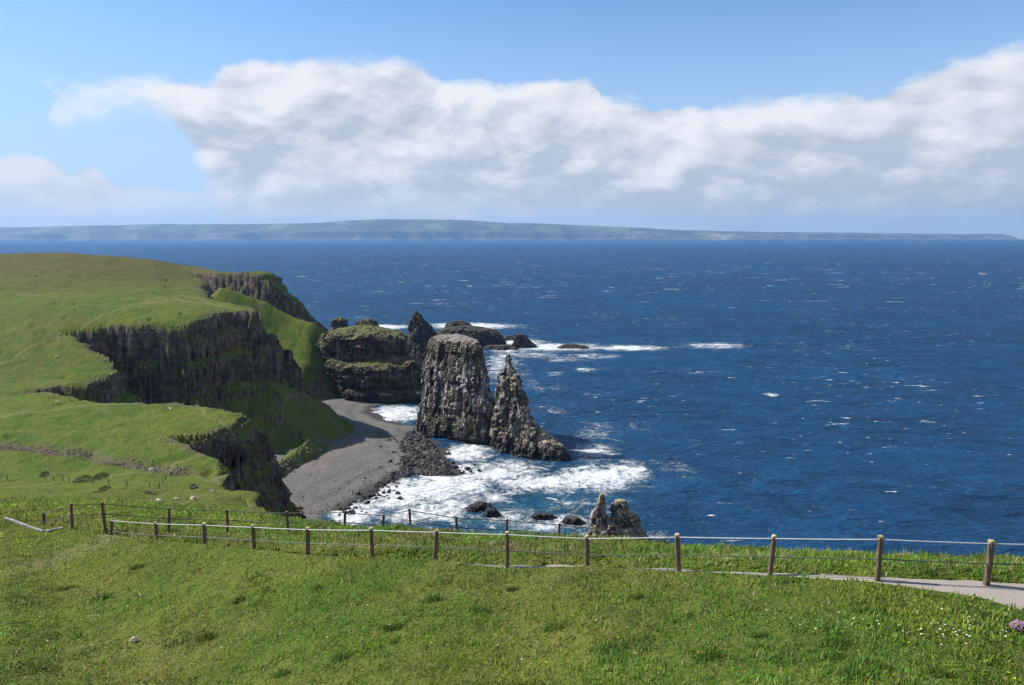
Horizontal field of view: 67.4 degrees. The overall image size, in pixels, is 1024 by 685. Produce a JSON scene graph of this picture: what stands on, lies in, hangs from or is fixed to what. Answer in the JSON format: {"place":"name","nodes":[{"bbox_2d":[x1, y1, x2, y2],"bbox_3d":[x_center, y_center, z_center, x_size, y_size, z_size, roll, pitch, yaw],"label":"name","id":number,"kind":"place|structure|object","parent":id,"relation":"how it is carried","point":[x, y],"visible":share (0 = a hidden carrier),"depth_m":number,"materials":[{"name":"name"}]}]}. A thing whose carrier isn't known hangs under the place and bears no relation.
{"place":"outdoors","nodes":[
{"label":"outdoors","id":0,"kind":"place"},
{"bbox_2d":[316,317,423,403],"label":"rocky promontory","id":1,"kind":"structure","parent":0,"point":[370,360],"depth_m":471.36,"materials":[{"name":"grey stone"}]},
{"bbox_2d":[275,397,465,520],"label":"beach","id":2,"kind":"structure","parent":0,"point":[364,420],"depth_m":335.48,"materials":[{"name":"grey gravel"}]},
{"bbox_2d":[295,505,306,518],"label":"rock outcrop","id":3,"kind":"object","parent":2,"relation":"on","point":[299,508],"visible":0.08,"depth_m":266.48,"materials":[{"name":"grey stone"}]},
{"bbox_2d":[278,421,349,477],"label":"scree","id":4,"kind":"structure","parent":2,"relation":"on","point":[307,448],"depth_m":342.28,"materials":[{"name":"grey stone"}]},
{"bbox_2d":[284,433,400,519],"bbox_3d":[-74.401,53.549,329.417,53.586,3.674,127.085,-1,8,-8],"label":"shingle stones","id":5,"kind":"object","parent":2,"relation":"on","point":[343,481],"visible":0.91,"depth_m":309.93,"materials":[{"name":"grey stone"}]},
{"bbox_2d":[348,428,450,498],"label":"rubble","id":6,"kind":"object","parent":2,"relation":"on","point":[426,473],"visible":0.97,"depth_m":339.41,"materials":[{"name":"stone"}]},
{"bbox_2d":[0,219,1020,239],"bbox_3d":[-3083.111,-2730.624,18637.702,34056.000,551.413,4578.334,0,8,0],"label":"hills","id":7,"kind":"structure","parent":0,"point":[398,229],"depth_m":18178.44,"materials":[{"name":"blue"}]},
{"bbox_2d":[0,239,1023,556],"bbox_3d":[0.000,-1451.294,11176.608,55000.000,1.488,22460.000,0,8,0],"label":"sea","id":8,"kind":"structure","parent":0,"point":[754,393],"depth_m":565.97,"materials":[{"name":"liquid"}]},
{"bbox_2d":[406,310,437,359],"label":"sea stack","id":9,"kind":"object","parent":8,"relation":"in","point":[421,332],"visible":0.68,"depth_m":622.49,"materials":[{"name":"grey stone"}]},
{"bbox_2d":[416,334,495,444],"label":"sea stack","id":10,"kind":"object","parent":8,"relation":"in","point":[457,403],"visible":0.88,"depth_m":375.81,"materials":[{"name":"grey stone"}]},
{"bbox_2d":[444,320,470,327],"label":"rock islet","id":11,"kind":"object","parent":8,"relation":"in","point":[453,323],"visible":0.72,"depth_m":835.12,"materials":[{"name":"grey stone"}]},
{"bbox_2d":[437,325,506,346],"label":"rock islet","id":12,"kind":"object","parent":8,"relation":"in","point":[484,336],"visible":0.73,"depth_m":692.22,"materials":[{"name":"grey stone"}]},
{"bbox_2d":[464,501,494,511],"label":"rock outcrop","id":13,"kind":"object","parent":8,"relation":"in","point":[477,506],"visible":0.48,"depth_m":281.29,"materials":[{"name":"grey stone"}]},
{"bbox_2d":[483,507,500,517],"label":"rock outcrop","id":14,"kind":"object","parent":8,"relation":"in","point":[491,512],"visible":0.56,"depth_m":275.46,"materials":[{"name":"grey stone"}]},
{"bbox_2d":[483,344,518,349],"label":"rock islet","id":15,"kind":"object","parent":8,"relation":"in","point":[499,347],"visible":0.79,"depth_m":682.48,"materials":[{"name":"grey stone"}]},
{"bbox_2d":[503,335,513,339],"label":"rock islet","id":16,"kind":"object","parent":8,"relation":"in","point":[508,337],"visible":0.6,"depth_m":743.32,"materials":[{"name":"grey stone"}]},
{"bbox_2d":[512,334,537,347],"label":"rock islet","id":17,"kind":"object","parent":8,"relation":"in","point":[521,341],"visible":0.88,"depth_m":691.96,"materials":[{"name":"grey stone"}]},
{"bbox_2d":[489,354,571,460],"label":"sea stack","id":18,"kind":"object","parent":8,"relation":"in","point":[516,431],"visible":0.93,"depth_m":352.61,"materials":[{"name":"grey stone"}]},
{"bbox_2d":[532,512,557,519],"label":"rock outcrop","id":19,"kind":"object","parent":8,"relation":"in","point":[541,515],"visible":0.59,"depth_m":273.54,"materials":[{"name":"grey stone"}]},
{"bbox_2d":[557,344,588,348],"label":"rock islet","id":20,"kind":"object","parent":8,"relation":"in","point":[571,346],"visible":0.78,"depth_m":688.50,"materials":[{"name":"grey stone"}]},
{"bbox_2d":[560,515,586,524],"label":"rock outcrop","id":21,"kind":"object","parent":8,"relation":"in","point":[572,520],"visible":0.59,"depth_m":267.98,"materials":[{"name":"grey stone"}]},
{"bbox_2d":[586,493,649,540],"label":"sea stack","id":22,"kind":"object","parent":8,"relation":"in","point":[623,518],"visible":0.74,"depth_m":251.08,"materials":[{"name":"grey stone"}]},
{"bbox_2d":[0,253,1023,684],"bbox_3d":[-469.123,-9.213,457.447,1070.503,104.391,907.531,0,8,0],"label":"hillside","id":23,"kind":"structure","parent":0,"point":[252,349],"depth_m":33.82,"materials":[{"name":"green plant"}]},
{"bbox_2d":[3,517,62,531],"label":"path kerb","id":24,"kind":"structure","parent":23,"relation":"on","point":[24,524],"depth_m":34.45,"materials":[{"name":"concrete"}]},
{"bbox_2d":[73,475,91,482],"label":"shrub","id":25,"kind":"object","parent":23,"relation":"on","point":[84,477],"visible":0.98,"depth_m":174.71,"materials":[{"name":"green plant"}]},
{"bbox_2d":[6,464,177,488],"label":"fence","id":26,"kind":"object","parent":23,"relation":"on","point":[173,470],"visible":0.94,"depth_m":173.24,"materials":[{"name":"wood"}]},
{"bbox_2d":[0,442,193,475],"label":"scarp stones","id":27,"kind":"object","parent":23,"relation":"on","point":[66,454],"visible":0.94,"depth_m":197.67,"materials":[{"name":"grey stone"}]},
{"bbox_2d":[92,472,108,479],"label":"shrub","id":28,"kind":"object","parent":23,"relation":"on","point":[99,475],"visible":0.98,"depth_m":178.61,"materials":[{"name":"green plant"}]},
{"bbox_2d":[98,485,110,490],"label":"shrub","id":29,"kind":"object","parent":23,"relation":"on","point":[105,487],"visible":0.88,"depth_m":158.52,"materials":[{"name":"green plant"}]},
{"bbox_2d":[129,636,137,642],"bbox_3d":[-10.456,8.208,21.237,0.211,0.151,0.208,0,8,0],"label":"stone","id":30,"kind":"object","parent":23,"relation":"on","point":[132,640],"visible":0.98,"depth_m":21.19,"materials":[{"name":"grey stone"}]},
{"bbox_2d":[86,269,254,502],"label":"rim stones","id":31,"kind":"object","parent":23,"relation":"on","point":[214,437],"visible":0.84,"depth_m":257.12,"materials":[{"name":"grey stone"}]},
{"bbox_2d":[190,484,197,488],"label":"boulder","id":32,"kind":"object","parent":23,"relation":"on","point":[193,486],"visible":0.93,"depth_m":164.83,"materials":[{"name":"grey stone"}]},
{"bbox_2d":[42,502,695,545],"bbox_3d":[-6.554,9.776,36.187,32.243,5.292,2.168,0,8,0],"label":"fence","id":33,"kind":"object","parent":23,"relation":"on","point":[227,520],"visible":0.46,"depth_m":36.06,"materials":[{"name":"brown wood"}]},
{"bbox_2d":[0,496,1023,684],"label":"grass","id":34,"kind":"structure","parent":23,"relation":"on","point":[320,534],"depth_m":19.48,"materials":[{"name":"green plant"}]},
{"bbox_2d":[110,518,1023,585],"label":"fence","id":35,"kind":"object","parent":23,"relation":"on","point":[991,543],"visible":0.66,"depth_m":21.99,"materials":[{"name":"brown wood"}]},
{"bbox_2d":[1009,619,1023,632],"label":"thrift clump","id":36,"kind":"object","parent":23,"relation":"on","point":[1020,628],"visible":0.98,"depth_m":15.84,"materials":[{"name":"pink plant"}]},
{"bbox_2d":[0,0,1023,238],"label":"sky","id":37,"kind":"structure","parent":0,"point":[833,116],"materials":[{"name":"blue"}]},
{"bbox_2d":[453,562,1023,609],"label":"path","id":38,"kind":"structure","parent":0,"point":[1006,593],"depth_m":19.05,"materials":[{"name":"grey gravel"}]}
]}

